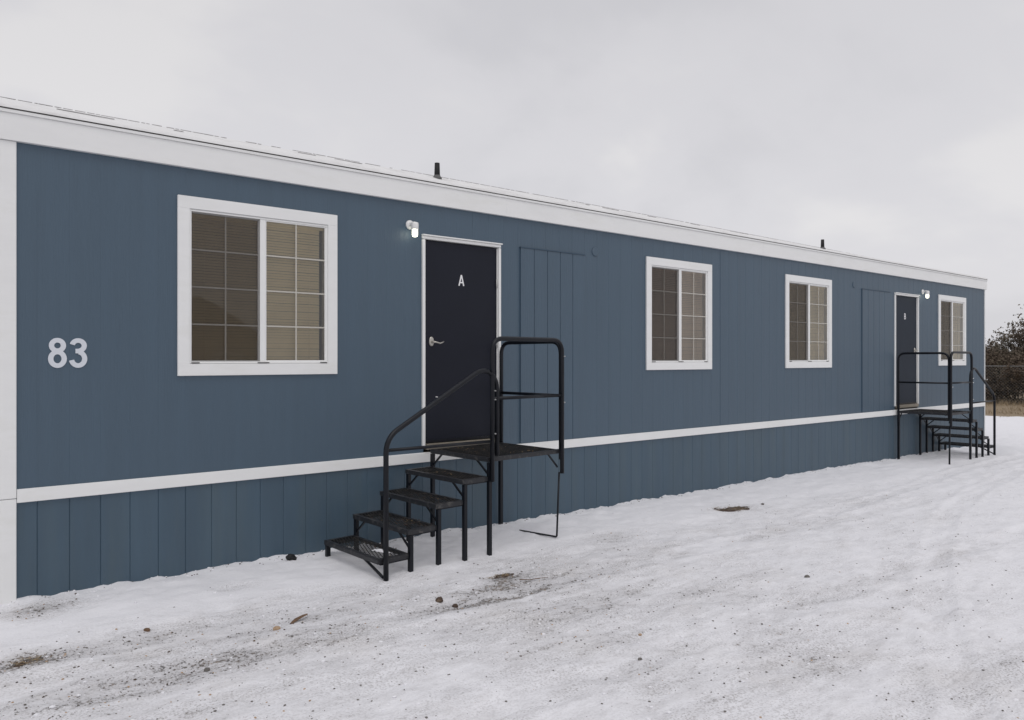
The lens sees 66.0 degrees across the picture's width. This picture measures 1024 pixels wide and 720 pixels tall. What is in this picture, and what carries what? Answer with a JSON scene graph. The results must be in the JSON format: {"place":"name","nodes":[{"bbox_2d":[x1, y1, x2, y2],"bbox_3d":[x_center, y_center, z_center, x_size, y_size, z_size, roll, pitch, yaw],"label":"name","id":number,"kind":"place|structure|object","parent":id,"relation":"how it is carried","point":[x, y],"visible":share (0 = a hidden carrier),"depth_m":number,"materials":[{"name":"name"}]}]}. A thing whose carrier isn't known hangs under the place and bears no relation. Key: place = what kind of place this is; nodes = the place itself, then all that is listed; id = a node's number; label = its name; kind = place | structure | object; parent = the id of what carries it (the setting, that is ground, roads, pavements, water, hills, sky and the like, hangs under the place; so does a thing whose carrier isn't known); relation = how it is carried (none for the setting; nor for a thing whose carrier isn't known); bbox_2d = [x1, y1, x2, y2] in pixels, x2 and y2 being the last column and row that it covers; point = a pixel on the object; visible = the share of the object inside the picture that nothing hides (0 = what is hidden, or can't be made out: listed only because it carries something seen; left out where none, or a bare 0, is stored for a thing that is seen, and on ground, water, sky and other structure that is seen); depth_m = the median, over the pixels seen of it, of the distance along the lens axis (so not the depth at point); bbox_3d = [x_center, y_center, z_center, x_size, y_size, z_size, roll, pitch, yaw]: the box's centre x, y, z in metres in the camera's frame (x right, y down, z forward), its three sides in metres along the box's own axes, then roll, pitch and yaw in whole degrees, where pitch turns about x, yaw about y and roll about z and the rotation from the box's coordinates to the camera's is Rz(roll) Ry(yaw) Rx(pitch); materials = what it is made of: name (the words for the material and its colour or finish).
{"place":"outdoors","nodes":[
{"label":"outdoors","id":0,"kind":"place"},
{"bbox_2d":[0,393,1023,719],"bbox_3d":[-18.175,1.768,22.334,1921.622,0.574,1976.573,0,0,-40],"label":"snowy ground","id":1,"kind":"structure","parent":0,"point":[796,513],"depth_m":5.33,"materials":[{"name":"white snow"}]},
{"bbox_2d":[3,654,52,667],"bbox_3d":[-2.792,1.737,4.549,0.252,0.033,0.120,0,0,-40],"label":"dirt patch","id":2,"kind":"object","parent":1,"relation":"on","point":[27,660],"visible":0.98,"depth_m":4.54,"materials":[{"name":"brown soil"}]},
{"bbox_2d":[286,554,296,560],"bbox_3d":[-1.903,1.704,6.806,0.052,0.075,0.101,0,0,33],"label":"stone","id":3,"kind":"object","parent":1,"relation":"on","point":[289,557],"visible":0.99,"depth_m":6.78,"materials":[{"name":"grey stone"}]},
{"bbox_2d":[290,614,307,623],"bbox_3d":[-1.430,1.733,5.300,0.038,0.021,0.200,0,0,18],"label":"bark chip","id":4,"kind":"object","parent":1,"relation":"on","point":[297,619],"visible":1,"depth_m":5.27,"materials":[{"name":"brown wood"}]},
{"bbox_2d":[435,597,442,602],"bbox_3d":[-0.533,1.755,5.769,0.059,0.046,0.058,0,0,-18],"label":"stone","id":5,"kind":"object","parent":1,"relation":"on","point":[439,599],"visible":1,"depth_m":5.75,"materials":[{"name":"brown stone"}]},
{"bbox_2d":[324,336,564,580],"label":"metal stairs","id":6,"kind":"structure","parent":1,"relation":"on","point":[478,453],"depth_m":7.08,"materials":[{"name":"black metal"}]},
{"bbox_2d":[371,445,537,555],"bbox_3d":[-0.584,1.234,7.337,0.800,0.714,2.018,0,0,43],"label":"step grit","id":7,"kind":"object","parent":6,"relation":"on","point":[431,495],"visible":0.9,"depth_m":7.00,"materials":[{"name":"brown soil"}]},
{"bbox_2d":[16,461,881,599],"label":"soil crumbs","id":8,"kind":"object","parent":1,"relation":"on","point":[414,536],"visible":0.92,"depth_m":7.58,"materials":[{"name":"brown soil"}]},
{"bbox_2d":[0,96,987,604],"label":"mobile home","id":9,"kind":"object","parent":1,"relation":"on","point":[216,350],"visible":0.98,"depth_m":7.42,"materials":[{"name":"blue paint"}]},
{"bbox_2d":[177,195,336,375],"bbox_3d":[-2.166,-0.599,6.805,1.409,1.453,0.101,0,0,-40],"label":"window","id":10,"kind":"structure","parent":9,"relation":"in","point":[191,348],"depth_m":6.77,"materials":[{"name":"white paint"}]},
{"bbox_2d":[421,234,502,449],"bbox_3d":[-0.513,-0.177,8.171,1.020,2.145,0.119,0,0,-40],"label":"door","id":11,"kind":"structure","parent":9,"relation":"in","point":[461,282],"depth_m":8.15,"materials":[{"name":"blue paint"}]},
{"bbox_2d":[646,256,711,369],"bbox_3d":[2.212,-0.595,10.507,1.383,1.446,0.101,0,0,-40],"label":"window","id":12,"kind":"structure","parent":9,"relation":"in","point":[685,358],"depth_m":10.48,"materials":[{"name":"white paint"}]},
{"bbox_2d":[785,274,831,367],"bbox_3d":[4.726,-0.599,12.633,1.407,1.447,0.101,0,0,-40],"label":"window","id":13,"kind":"structure","parent":9,"relation":"in","point":[822,354],"depth_m":12.61,"materials":[{"name":"white paint"}]},
{"bbox_2d":[894,292,919,407],"bbox_3d":[7.448,-0.177,14.903,1.029,2.145,0.119,0,0,-40],"label":"door","id":14,"kind":"structure","parent":9,"relation":"in","point":[906,306],"depth_m":14.94,"materials":[{"name":"blue paint"}]},
{"bbox_2d":[938,294,965,365],"bbox_3d":[9.059,-0.601,16.297,1.388,1.427,0.101,0,0,-40],"label":"window","id":15,"kind":"structure","parent":9,"relation":"in","point":[951,344],"depth_m":16.29,"materials":[{"name":"white paint"}]},
{"bbox_2d":[486,573,513,578],"bbox_3d":[-0.102,1.767,6.449,0.082,0.032,0.331,0,0,44],"label":"dirt patch","id":16,"kind":"object","parent":1,"relation":"on","point":[504,575],"visible":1,"depth_m":6.47,"materials":[{"name":"brown soil"}]},
{"bbox_2d":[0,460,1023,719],"bbox_3d":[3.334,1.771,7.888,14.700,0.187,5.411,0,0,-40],"label":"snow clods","id":17,"kind":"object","parent":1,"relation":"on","point":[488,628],"visible":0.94,"depth_m":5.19,"materials":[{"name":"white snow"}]},
{"bbox_2d":[713,506,749,511],"bbox_3d":[2.576,1.786,9.499,0.771,0.033,0.306,0,0,-20],"label":"dirt patch","id":18,"kind":"object","parent":1,"relation":"on","point":[731,509],"visible":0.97,"depth_m":9.48,"materials":[{"name":"brown soil"}]},
{"bbox_2d":[897,351,995,464],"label":"metal stairs","id":19,"kind":"structure","parent":1,"relation":"on","point":[950,413],"depth_m":14.58,"materials":[{"name":"black metal"}]},
{"bbox_2d":[985,333,1009,394],"bbox_3d":[22.677,0.180,37.143,3.950,3.619,3.332,0,0,28],"label":"tree","id":20,"kind":"object","parent":1,"relation":"on","point":[994,345],"visible":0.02,"depth_m":37.02,"materials":[{"name":"brown plant"}]},
{"bbox_2d":[985,348,1023,402],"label":"bush","id":21,"kind":"object","parent":1,"relation":"on","point":[990,369],"visible":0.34,"depth_m":32.91,"materials":[{"name":"brown plant"}]},
{"bbox_2d":[985,304,1023,357],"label":"tree","id":22,"kind":"object","parent":1,"relation":"on","point":[1019,344],"visible":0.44,"depth_m":35.21,"materials":[{"name":"brown plant"}]},
{"bbox_2d":[985,350,1023,402],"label":"bush","id":23,"kind":"object","parent":1,"relation":"on","point":[1013,391],"visible":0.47,"depth_m":32.42,"materials":[{"name":"brown plant"}]},
{"bbox_2d":[985,366,1023,403],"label":"chain link fence","id":24,"kind":"object","parent":1,"relation":"on","point":[1007,381],"visible":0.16,"depth_m":32.02,"materials":[{"name":"metal"}]},
{"bbox_2d":[988,351,1023,401],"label":"bush","id":25,"kind":"object","parent":1,"relation":"on","point":[1018,374],"visible":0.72,"depth_m":31.86,"materials":[{"name":"brown plant"}]},
{"bbox_2d":[0,498,1023,719],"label":"gravel","id":26,"kind":"structure","parent":0,"point":[201,660],"depth_m":4.81,"materials":[{"name":"grey gravel"}]},
{"bbox_2d":[0,0,1023,350],"label":"sky","id":27,"kind":"structure","parent":0,"point":[890,130],"materials":[{"name":"grey"}]},
{"bbox_2d":[985,396,1023,416],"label":"dry grass","id":28,"kind":"structure","parent":0,"point":[1006,403],"depth_m":30.94,"materials":[{"name":"beige plant"}]}
]}

